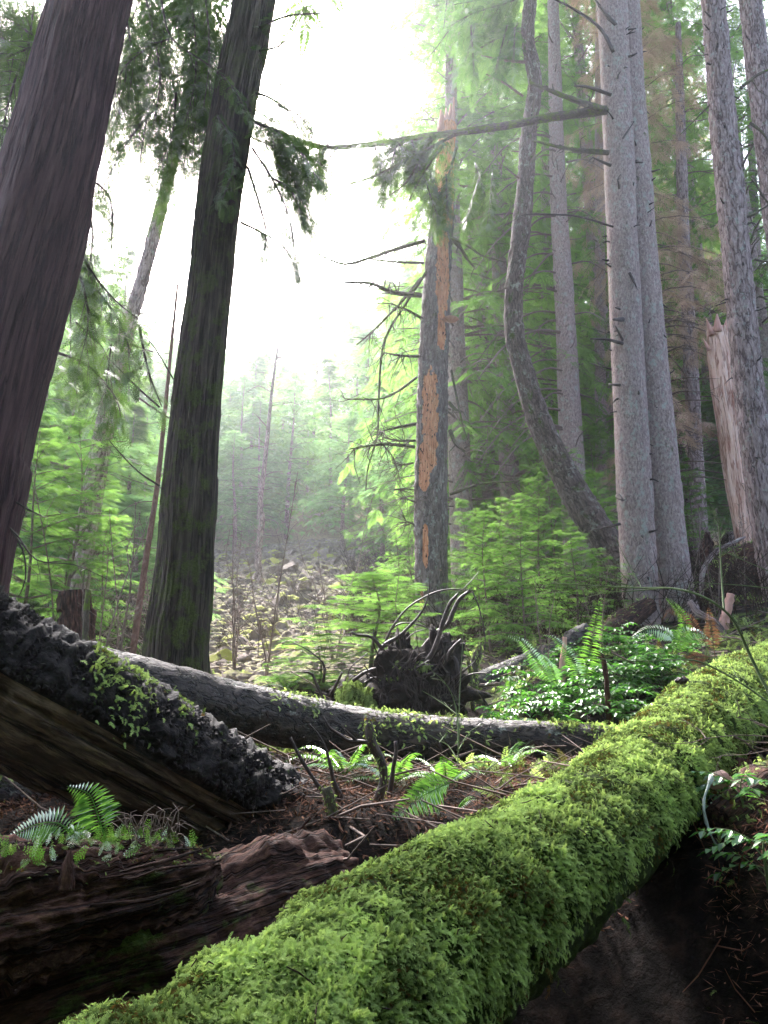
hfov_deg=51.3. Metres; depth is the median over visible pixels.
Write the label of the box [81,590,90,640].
thin stump
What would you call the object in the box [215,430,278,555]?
slope conifer
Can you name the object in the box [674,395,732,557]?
slope conifer
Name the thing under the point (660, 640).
leafy shrub
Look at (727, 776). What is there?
wood chunk
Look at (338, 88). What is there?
sky
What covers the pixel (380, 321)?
slope conifer
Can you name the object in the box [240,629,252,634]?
boulder
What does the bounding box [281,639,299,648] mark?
boulder
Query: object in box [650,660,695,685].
leafy shrub
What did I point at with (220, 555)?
boulder
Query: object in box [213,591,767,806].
ground moss
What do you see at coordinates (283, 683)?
fern
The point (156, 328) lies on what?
slope conifer
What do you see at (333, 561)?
boulder
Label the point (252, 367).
slope conifer
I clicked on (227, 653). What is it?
boulder
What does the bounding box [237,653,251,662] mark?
boulder
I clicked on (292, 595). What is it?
boulder
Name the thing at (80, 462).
hemlock sapling
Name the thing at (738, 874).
needle bank
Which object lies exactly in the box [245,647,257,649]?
boulder
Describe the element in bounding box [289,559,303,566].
boulder
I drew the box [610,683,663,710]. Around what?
leafy shrub
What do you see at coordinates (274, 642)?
boulder
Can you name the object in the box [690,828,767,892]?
leafy shrub
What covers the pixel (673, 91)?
fir tree
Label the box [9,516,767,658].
bare brush
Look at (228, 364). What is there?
slope conifer
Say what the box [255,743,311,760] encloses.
moss mound log
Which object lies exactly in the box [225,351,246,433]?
slope conifer
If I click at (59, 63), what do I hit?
cedar tree
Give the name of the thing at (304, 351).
slope conifer
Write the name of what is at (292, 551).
boulder
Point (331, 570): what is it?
boulder
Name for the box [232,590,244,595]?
boulder
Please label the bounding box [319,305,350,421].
slope conifer
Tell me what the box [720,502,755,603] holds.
bare sapling
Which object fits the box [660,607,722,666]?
fern
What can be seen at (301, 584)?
boulder
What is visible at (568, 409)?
spruce tree
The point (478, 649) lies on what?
mossy peg
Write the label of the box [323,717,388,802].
root stub
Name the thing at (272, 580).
boulder
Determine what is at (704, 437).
slope conifer
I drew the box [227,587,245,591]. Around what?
boulder
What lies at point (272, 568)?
boulder
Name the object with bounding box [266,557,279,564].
boulder
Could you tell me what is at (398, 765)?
fern
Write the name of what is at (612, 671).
leafy shrub
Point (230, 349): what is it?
slope conifer
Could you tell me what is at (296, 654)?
boulder
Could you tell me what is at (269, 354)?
slope conifer
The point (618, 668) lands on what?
leafy shrub
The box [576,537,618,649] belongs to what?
bare sapling
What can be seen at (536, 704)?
leafy shrub
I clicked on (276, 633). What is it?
boulder
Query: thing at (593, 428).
hemlock sapling
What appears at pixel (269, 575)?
boulder
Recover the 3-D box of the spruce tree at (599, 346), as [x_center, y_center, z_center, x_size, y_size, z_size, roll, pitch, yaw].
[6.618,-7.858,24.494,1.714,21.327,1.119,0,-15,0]
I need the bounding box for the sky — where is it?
[0,0,767,415]
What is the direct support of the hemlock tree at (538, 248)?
on the ground
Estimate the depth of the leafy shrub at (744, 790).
3.68 m
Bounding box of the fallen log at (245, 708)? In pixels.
[102,646,615,765]
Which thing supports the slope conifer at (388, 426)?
on the ground
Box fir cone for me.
[674,676,688,684]
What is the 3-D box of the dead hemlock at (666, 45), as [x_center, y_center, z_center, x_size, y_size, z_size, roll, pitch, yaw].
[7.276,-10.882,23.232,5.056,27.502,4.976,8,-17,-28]
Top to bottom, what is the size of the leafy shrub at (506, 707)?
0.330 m
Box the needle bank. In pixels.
[683,754,767,1023]
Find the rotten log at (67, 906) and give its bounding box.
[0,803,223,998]
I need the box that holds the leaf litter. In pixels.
[0,597,767,967]
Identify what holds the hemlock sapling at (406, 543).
on the ground
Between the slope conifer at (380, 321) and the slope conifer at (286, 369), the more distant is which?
the slope conifer at (380, 321)
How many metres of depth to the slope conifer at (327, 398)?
50.02 m
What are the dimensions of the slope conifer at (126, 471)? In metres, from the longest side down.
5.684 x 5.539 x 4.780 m
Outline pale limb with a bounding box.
[687,600,726,633]
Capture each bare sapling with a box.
[26,462,100,619]
[75,504,154,648]
[80,497,153,651]
[124,545,156,655]
[125,530,155,626]
[213,511,263,669]
[223,473,306,675]
[294,487,376,661]
[384,540,419,640]
[391,505,414,606]
[527,575,559,682]
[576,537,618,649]
[667,509,705,623]
[685,480,715,579]
[689,507,742,620]
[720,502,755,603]
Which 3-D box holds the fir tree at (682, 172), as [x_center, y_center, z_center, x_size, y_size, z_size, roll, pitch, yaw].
[9.011,-7.002,23.196,2.105,18.609,1.214,-2,-15,7]
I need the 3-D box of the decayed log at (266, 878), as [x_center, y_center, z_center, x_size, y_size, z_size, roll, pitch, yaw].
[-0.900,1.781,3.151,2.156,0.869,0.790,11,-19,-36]
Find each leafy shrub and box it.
[476,706,529,719]
[478,698,543,717]
[484,658,556,690]
[498,689,534,713]
[506,692,565,717]
[507,680,561,706]
[510,691,574,720]
[514,697,568,720]
[518,675,579,695]
[528,649,570,665]
[533,699,584,723]
[535,665,598,700]
[542,678,621,717]
[545,704,577,721]
[549,637,603,657]
[558,690,621,721]
[562,676,632,704]
[565,646,621,672]
[570,685,653,723]
[572,667,643,701]
[580,664,651,700]
[583,698,643,721]
[585,656,632,683]
[587,622,643,651]
[594,636,621,653]
[597,663,663,697]
[601,638,657,655]
[603,633,648,653]
[604,633,655,655]
[609,643,689,678]
[609,674,657,698]
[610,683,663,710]
[627,649,683,667]
[627,662,677,685]
[630,651,673,685]
[637,643,698,665]
[644,658,681,692]
[647,629,681,643]
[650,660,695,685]
[665,636,709,655]
[685,771,767,816]
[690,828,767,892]
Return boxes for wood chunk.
[704,770,733,789]
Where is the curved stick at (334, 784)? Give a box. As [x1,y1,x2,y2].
[309,723,343,798]
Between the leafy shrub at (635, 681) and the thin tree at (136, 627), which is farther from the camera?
the thin tree at (136, 627)
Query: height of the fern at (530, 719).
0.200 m
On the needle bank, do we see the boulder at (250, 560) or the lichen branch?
the lichen branch
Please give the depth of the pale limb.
11.43 m
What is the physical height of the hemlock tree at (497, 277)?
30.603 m
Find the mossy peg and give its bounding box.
[468,643,483,700]
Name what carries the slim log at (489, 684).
on the ground
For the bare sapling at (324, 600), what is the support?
on the ground
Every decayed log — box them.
[0,829,358,1023]
[567,595,656,653]
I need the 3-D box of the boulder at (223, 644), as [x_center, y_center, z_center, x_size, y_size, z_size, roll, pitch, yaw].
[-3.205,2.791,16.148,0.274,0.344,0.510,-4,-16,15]
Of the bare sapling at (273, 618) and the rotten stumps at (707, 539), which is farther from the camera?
the rotten stumps at (707, 539)
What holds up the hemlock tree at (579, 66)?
on the ground
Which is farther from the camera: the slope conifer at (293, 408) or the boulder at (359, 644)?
the slope conifer at (293, 408)
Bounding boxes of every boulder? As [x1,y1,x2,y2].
[209,654,219,662]
[214,578,223,586]
[215,554,227,560]
[215,642,229,648]
[216,621,228,627]
[216,649,237,660]
[218,556,225,561]
[221,635,236,640]
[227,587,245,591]
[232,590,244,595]
[235,636,248,642]
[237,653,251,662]
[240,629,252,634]
[242,568,254,573]
[242,613,255,620]
[243,577,254,583]
[245,571,255,577]
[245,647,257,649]
[248,557,254,564]
[248,563,265,568]
[249,628,267,640]
[253,606,267,612]
[256,617,275,625]
[261,554,269,559]
[261,640,280,650]
[262,578,277,585]
[263,624,280,636]
[265,574,277,579]
[266,549,280,555]
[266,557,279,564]
[268,649,280,654]
[269,565,280,573]
[272,592,288,606]
[275,552,284,558]
[275,621,289,629]
[277,558,289,564]
[280,576,295,585]
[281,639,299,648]
[282,561,298,571]
[284,647,294,652]
[285,579,293,585]
[287,548,297,554]
[287,594,295,601]
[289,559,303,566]
[289,650,307,659]
[293,596,311,603]
[293,605,307,610]
[294,592,312,598]
[295,645,311,654]
[296,556,308,561]
[298,581,311,588]
[298,582,311,591]
[301,570,313,575]
[311,551,320,557]
[317,548,331,555]
[318,568,327,574]
[321,614,339,621]
[327,567,340,572]
[328,557,339,564]
[330,581,343,588]
[346,626,369,633]
[356,639,375,650]
[364,541,377,546]
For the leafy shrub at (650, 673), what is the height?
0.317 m
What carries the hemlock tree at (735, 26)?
on the ground
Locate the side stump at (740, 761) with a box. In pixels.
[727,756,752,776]
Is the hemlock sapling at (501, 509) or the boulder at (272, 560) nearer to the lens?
the hemlock sapling at (501, 509)
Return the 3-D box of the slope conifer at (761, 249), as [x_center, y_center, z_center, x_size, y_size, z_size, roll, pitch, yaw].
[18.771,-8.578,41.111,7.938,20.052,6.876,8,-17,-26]
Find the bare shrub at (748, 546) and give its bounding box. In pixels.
[694,539,760,602]
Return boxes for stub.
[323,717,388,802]
[559,637,566,682]
[586,638,611,724]
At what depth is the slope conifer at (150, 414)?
31.89 m
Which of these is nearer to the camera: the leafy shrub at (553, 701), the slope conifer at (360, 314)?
the leafy shrub at (553, 701)
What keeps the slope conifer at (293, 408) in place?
on the ground
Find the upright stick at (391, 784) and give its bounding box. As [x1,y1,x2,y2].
[387,741,397,797]
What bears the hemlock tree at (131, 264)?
on the ground
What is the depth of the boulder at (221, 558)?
38.40 m
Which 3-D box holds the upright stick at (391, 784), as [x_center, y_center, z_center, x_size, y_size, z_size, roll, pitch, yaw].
[0.050,1.639,4.945,0.073,0.432,0.039,0,-15,0]
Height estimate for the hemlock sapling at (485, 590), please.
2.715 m
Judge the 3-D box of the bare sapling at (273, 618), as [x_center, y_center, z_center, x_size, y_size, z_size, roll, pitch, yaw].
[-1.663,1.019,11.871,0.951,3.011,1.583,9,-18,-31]
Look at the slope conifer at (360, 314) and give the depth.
72.81 m
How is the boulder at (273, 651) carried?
on the ground
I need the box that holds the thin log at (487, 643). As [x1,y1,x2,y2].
[465,638,558,648]
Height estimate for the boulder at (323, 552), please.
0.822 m
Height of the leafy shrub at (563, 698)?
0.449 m
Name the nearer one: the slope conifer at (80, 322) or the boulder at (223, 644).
the boulder at (223, 644)
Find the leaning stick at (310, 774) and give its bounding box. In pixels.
[289,737,322,793]
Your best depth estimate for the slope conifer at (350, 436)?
39.65 m
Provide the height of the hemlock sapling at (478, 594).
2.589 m
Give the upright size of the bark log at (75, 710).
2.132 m
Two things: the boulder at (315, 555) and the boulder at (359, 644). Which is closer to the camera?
the boulder at (359, 644)
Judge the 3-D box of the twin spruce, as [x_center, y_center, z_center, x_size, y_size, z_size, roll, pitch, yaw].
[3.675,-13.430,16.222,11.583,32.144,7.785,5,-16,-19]
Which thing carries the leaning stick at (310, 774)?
on the ground
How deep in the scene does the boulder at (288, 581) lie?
29.15 m
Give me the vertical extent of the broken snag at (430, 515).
12.224 m
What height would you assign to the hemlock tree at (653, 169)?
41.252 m
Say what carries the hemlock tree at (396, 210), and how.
on the ground
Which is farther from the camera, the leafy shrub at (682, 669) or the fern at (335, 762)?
the leafy shrub at (682, 669)
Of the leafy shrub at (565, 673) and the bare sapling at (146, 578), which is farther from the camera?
the bare sapling at (146, 578)
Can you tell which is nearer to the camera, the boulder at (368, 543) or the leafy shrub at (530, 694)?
the leafy shrub at (530, 694)
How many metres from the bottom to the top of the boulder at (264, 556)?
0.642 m
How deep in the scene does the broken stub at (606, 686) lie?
7.62 m
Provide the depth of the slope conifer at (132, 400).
46.37 m
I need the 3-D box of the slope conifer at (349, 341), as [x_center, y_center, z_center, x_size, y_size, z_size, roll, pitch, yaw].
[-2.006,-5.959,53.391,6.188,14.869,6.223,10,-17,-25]
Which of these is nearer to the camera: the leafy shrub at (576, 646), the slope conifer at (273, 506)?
the leafy shrub at (576, 646)
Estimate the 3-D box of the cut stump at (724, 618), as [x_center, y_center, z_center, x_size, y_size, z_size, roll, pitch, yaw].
[4.982,1.487,11.614,0.284,0.637,0.149,0,-15,0]
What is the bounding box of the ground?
[0,429,767,1023]
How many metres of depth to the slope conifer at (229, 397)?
55.85 m
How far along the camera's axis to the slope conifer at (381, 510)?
34.34 m
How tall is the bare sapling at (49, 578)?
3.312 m
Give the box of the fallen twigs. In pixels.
[2,587,767,864]
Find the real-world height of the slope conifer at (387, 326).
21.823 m
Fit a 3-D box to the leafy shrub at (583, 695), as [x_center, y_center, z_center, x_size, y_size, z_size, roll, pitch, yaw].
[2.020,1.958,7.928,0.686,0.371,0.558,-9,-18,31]
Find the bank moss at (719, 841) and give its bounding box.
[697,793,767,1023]
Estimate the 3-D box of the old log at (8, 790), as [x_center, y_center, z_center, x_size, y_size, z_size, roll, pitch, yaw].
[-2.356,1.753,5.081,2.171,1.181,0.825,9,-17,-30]
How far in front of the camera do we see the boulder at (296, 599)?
25.05 m
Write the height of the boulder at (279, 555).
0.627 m
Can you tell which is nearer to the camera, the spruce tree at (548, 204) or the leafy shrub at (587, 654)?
the leafy shrub at (587, 654)
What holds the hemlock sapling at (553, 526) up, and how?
on the ground
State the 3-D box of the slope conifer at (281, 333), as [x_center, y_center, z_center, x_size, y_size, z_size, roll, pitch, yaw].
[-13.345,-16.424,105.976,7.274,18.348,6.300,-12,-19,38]
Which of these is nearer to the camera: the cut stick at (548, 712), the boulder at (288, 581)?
the cut stick at (548, 712)
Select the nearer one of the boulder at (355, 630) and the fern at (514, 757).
the fern at (514, 757)
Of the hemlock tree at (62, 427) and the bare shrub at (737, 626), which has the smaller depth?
the bare shrub at (737, 626)
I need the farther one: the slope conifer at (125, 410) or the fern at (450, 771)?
the slope conifer at (125, 410)
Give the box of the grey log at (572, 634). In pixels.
[468,623,589,683]
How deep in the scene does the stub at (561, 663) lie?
9.35 m
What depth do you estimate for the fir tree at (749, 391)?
15.57 m
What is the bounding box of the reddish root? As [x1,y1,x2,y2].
[296,816,310,831]
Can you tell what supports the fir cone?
on the mossy log at (495, 914)
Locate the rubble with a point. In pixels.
(251, 673)
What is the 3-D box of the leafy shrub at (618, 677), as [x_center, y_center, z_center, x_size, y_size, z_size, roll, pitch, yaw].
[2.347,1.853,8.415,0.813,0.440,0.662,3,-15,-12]
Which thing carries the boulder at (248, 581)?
on the ground
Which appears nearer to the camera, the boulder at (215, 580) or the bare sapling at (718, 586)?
the bare sapling at (718, 586)
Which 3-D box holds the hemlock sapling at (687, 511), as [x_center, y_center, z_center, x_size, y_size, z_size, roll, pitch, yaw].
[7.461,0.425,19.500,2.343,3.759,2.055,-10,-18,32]
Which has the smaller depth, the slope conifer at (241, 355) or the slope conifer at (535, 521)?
the slope conifer at (535, 521)
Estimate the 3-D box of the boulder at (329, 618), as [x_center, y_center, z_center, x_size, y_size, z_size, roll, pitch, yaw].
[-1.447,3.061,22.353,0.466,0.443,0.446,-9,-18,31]
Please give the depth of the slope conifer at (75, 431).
33.99 m
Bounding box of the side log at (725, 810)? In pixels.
[689,755,767,835]
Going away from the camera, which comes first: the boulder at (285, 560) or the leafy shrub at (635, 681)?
the leafy shrub at (635, 681)
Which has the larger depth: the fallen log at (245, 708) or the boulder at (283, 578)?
the boulder at (283, 578)
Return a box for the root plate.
[294,572,491,717]
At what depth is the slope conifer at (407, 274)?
55.69 m
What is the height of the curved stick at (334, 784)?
0.536 m
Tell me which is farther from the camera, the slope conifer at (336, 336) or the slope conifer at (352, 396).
the slope conifer at (336, 336)
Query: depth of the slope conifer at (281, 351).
81.69 m
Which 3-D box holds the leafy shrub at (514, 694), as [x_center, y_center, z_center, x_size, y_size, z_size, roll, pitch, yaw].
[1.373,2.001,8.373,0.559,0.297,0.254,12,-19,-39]
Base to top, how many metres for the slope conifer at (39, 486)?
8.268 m
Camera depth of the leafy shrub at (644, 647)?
8.93 m
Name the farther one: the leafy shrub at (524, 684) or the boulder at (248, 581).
the boulder at (248, 581)
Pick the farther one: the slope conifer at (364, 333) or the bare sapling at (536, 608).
the slope conifer at (364, 333)
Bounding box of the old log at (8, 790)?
[0,775,51,806]
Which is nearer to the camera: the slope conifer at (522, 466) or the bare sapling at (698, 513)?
the bare sapling at (698, 513)
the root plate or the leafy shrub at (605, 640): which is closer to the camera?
the root plate
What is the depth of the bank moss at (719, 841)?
3.39 m
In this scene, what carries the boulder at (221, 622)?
on the ground
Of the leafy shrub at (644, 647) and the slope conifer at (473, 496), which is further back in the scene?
the slope conifer at (473, 496)
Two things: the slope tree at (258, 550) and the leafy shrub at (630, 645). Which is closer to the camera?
the leafy shrub at (630, 645)
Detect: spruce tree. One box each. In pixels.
[456,0,613,608]
[536,2,551,587]
[591,5,617,582]
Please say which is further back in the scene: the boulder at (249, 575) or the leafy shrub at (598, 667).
the boulder at (249, 575)
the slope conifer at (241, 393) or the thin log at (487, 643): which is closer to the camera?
the thin log at (487, 643)
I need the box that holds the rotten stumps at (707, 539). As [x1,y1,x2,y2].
[697,531,713,568]
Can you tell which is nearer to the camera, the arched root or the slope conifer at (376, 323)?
the arched root
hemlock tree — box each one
[21,159,112,603]
[53,242,159,590]
[319,0,597,613]
[355,0,606,592]
[359,0,615,598]
[460,0,608,551]
[464,0,706,573]
[484,0,714,523]
[526,0,718,464]
[578,0,767,548]
[644,0,722,522]
[644,0,767,507]
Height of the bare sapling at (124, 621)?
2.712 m
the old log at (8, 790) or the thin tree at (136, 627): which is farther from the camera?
the thin tree at (136, 627)
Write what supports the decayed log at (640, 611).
on the ground
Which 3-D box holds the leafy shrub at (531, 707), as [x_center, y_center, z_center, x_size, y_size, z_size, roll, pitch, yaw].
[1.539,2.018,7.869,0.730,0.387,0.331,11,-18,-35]
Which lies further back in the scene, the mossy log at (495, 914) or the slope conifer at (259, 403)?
the slope conifer at (259, 403)
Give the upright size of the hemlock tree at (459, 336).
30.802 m
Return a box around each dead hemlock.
[564,0,755,518]
[660,26,766,447]
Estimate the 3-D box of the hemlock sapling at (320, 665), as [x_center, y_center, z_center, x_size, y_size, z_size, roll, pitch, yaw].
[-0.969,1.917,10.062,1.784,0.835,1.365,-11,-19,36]
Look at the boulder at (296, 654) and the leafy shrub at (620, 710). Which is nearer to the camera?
the leafy shrub at (620, 710)
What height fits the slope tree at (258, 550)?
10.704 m
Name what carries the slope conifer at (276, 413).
on the ground
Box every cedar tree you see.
[0,0,231,596]
[90,0,356,673]
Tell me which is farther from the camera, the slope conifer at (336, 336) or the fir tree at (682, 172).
the slope conifer at (336, 336)
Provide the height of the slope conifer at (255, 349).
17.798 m
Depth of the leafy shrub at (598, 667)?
8.96 m
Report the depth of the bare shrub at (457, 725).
5.31 m
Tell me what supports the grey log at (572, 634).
on the ground
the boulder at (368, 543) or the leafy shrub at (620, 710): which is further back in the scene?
the boulder at (368, 543)
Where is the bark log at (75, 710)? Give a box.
[0,585,315,838]
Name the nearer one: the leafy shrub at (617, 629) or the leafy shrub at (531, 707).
the leafy shrub at (531, 707)
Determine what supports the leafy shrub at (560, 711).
on the ground
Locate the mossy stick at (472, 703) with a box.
[466,660,475,710]
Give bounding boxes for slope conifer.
[11,397,74,621]
[12,384,72,609]
[13,369,126,611]
[13,432,163,617]
[20,494,230,633]
[34,340,109,582]
[36,325,73,548]
[38,332,165,570]
[45,256,111,524]
[50,356,82,541]
[64,402,163,603]
[67,280,120,434]
[77,320,169,533]
[80,255,115,336]
[102,282,122,341]
[109,436,166,563]
[113,337,163,488]
[114,403,169,545]
[128,341,228,515]
[141,319,176,458]
[149,327,179,440]
[163,351,256,525]
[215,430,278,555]
[215,486,229,543]
[216,396,299,539]
[218,345,251,490]
[218,353,292,532]
[218,373,281,538]
[218,381,243,521]
[219,351,299,513]
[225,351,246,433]
[228,445,302,529]
[236,326,285,447]
[245,333,275,429]
[246,372,337,538]
[248,475,289,526]
[252,365,305,500]
[258,346,306,467]
[267,379,302,470]
[270,328,304,428]
[271,313,348,507]
[284,336,325,474]
[288,341,336,429]
[290,356,360,527]
[290,415,328,509]
[297,410,389,550]
[304,325,404,537]
[306,323,390,519]
[311,332,348,443]
[316,423,344,484]
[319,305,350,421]
[323,319,359,476]
[335,303,386,477]
[337,372,414,566]
[339,343,377,479]
[342,308,421,516]
[350,280,414,526]
[355,359,449,558]
[356,280,401,454]
[358,351,409,491]
[369,265,419,482]
[370,279,394,352]
[370,464,450,584]
[383,260,420,460]
[393,431,501,598]
[448,424,540,581]
[472,303,592,539]
[518,430,563,574]
[523,394,596,570]
[669,360,715,529]
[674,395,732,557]
[679,383,731,539]
[682,397,726,541]
[704,178,767,456]
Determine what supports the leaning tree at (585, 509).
on the ground
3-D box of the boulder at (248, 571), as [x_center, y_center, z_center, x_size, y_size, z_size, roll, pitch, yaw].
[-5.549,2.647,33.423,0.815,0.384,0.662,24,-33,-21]
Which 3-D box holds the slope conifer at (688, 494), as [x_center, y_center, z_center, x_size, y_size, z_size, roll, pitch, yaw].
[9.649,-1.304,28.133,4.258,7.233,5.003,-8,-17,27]
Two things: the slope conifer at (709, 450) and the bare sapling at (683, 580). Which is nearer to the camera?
the bare sapling at (683, 580)
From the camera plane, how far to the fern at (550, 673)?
7.28 m
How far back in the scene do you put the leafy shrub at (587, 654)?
9.35 m
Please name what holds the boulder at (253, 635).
on the ground
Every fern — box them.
[13,805,85,846]
[67,782,120,838]
[264,675,306,689]
[284,744,391,774]
[343,753,431,784]
[392,772,478,819]
[400,756,492,785]
[467,742,545,769]
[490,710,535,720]
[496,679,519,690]
[506,635,561,690]
[542,596,602,693]
[630,599,710,708]
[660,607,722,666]
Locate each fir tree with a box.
[49,0,248,589]
[655,21,717,576]
[662,87,705,554]
[680,0,767,600]
[738,0,767,255]
[743,88,767,302]
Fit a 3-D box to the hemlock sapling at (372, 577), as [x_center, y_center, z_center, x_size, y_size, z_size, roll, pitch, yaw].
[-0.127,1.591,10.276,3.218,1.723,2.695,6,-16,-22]
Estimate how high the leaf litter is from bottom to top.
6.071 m
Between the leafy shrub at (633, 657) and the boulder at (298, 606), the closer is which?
the leafy shrub at (633, 657)
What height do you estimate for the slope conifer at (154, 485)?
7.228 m
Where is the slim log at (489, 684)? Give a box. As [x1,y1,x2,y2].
[467,682,499,686]
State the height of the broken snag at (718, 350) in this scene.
7.059 m
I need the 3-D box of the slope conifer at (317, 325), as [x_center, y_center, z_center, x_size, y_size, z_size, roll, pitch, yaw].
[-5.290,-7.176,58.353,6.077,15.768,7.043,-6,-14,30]
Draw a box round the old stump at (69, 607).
[56,589,96,640]
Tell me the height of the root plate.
1.908 m
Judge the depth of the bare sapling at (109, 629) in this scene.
9.99 m
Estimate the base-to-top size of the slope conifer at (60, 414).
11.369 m
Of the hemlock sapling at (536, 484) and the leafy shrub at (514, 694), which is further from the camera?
the hemlock sapling at (536, 484)
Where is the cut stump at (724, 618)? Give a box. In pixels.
[719,593,734,629]
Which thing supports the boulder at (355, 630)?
on the ground
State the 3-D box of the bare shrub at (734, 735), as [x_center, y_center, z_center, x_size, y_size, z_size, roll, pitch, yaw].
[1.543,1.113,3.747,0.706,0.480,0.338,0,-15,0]
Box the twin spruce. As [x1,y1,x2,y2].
[259,0,698,627]
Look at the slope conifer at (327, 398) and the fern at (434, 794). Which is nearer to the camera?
the fern at (434, 794)
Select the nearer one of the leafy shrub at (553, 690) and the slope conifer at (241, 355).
the leafy shrub at (553, 690)
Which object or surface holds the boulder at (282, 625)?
on the ground
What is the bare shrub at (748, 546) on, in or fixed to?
on the ground
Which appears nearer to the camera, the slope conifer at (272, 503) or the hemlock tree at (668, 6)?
the hemlock tree at (668, 6)
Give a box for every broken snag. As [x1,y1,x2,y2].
[300,97,526,647]
[703,314,751,545]
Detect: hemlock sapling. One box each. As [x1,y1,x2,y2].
[9,412,131,644]
[10,415,139,648]
[48,507,151,654]
[254,569,476,686]
[256,631,373,689]
[334,572,366,628]
[340,554,426,654]
[369,512,452,613]
[436,518,521,642]
[444,501,538,652]
[447,498,505,626]
[453,494,559,635]
[468,505,576,652]
[488,471,602,623]
[493,442,617,613]
[512,526,645,631]
[531,421,617,597]
[552,469,620,618]
[679,457,731,578]
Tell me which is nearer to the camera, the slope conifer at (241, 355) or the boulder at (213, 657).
the boulder at (213, 657)
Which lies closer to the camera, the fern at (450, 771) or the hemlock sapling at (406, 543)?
the fern at (450, 771)
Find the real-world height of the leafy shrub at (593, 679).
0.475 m
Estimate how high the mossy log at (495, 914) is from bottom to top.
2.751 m
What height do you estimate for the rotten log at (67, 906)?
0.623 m
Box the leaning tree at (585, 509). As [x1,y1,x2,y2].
[414,0,621,600]
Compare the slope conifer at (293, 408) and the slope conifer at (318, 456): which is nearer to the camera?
the slope conifer at (293, 408)
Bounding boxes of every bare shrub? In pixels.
[423,620,539,785]
[507,513,767,702]
[650,696,767,800]
[694,539,760,602]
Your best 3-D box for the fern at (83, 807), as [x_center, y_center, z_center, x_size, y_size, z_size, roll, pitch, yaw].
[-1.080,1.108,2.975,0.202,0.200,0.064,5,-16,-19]
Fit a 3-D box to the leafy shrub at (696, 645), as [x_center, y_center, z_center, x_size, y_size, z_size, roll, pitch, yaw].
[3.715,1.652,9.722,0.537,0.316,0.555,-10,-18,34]
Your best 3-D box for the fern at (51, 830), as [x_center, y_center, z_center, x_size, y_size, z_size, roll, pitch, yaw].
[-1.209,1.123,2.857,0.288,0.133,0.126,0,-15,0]
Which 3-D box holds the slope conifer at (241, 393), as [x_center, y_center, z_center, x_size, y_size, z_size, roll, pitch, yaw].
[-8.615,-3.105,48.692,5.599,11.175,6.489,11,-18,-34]
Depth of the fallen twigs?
5.12 m
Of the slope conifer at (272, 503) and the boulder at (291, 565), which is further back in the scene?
the slope conifer at (272, 503)
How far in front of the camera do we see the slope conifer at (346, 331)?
76.50 m
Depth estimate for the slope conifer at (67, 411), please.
23.42 m
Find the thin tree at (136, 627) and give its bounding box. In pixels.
[96,284,178,653]
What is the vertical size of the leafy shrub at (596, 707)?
0.436 m
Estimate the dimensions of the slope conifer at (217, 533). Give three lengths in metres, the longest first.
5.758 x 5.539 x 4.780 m
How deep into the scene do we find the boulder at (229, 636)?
17.46 m
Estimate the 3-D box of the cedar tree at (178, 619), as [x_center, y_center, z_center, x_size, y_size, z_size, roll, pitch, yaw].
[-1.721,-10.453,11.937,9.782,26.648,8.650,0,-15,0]
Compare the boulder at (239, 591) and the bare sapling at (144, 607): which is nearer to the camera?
the bare sapling at (144, 607)
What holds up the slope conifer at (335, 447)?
on the ground
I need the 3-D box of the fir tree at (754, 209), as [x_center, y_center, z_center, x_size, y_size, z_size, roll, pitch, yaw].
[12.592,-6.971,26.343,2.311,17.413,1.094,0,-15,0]
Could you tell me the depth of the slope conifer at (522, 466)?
39.74 m
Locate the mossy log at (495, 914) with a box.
[59,640,767,1023]
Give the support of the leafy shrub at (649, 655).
on the ground
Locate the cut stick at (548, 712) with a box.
[539,704,556,720]
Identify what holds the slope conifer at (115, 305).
on the ground
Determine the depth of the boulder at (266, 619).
20.93 m
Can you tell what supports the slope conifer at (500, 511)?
on the ground
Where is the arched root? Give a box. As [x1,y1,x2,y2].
[698,536,745,597]
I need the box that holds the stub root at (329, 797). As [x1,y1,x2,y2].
[319,781,339,816]
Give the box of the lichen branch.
[702,774,716,845]
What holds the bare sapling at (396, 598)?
on the ground
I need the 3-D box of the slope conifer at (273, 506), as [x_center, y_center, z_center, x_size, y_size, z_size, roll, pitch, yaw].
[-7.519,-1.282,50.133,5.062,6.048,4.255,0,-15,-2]
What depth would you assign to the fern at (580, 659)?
7.54 m
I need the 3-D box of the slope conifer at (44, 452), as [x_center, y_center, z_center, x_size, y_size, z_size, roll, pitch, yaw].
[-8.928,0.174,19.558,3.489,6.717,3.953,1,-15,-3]
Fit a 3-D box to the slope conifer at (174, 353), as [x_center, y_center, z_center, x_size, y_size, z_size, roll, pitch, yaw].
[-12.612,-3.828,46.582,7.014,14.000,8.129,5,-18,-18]
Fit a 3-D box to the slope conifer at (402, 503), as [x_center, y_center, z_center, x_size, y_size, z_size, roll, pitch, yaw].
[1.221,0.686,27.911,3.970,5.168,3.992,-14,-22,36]
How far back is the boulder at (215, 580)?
30.36 m
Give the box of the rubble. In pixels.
[209,537,413,691]
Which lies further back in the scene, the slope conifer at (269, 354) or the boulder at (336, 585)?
the slope conifer at (269, 354)
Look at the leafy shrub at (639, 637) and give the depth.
9.79 m
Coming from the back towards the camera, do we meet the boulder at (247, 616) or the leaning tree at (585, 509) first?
the boulder at (247, 616)
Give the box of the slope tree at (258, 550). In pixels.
[241,338,301,583]
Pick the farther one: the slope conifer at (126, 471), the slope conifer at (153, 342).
the slope conifer at (153, 342)
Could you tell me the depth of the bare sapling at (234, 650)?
12.98 m

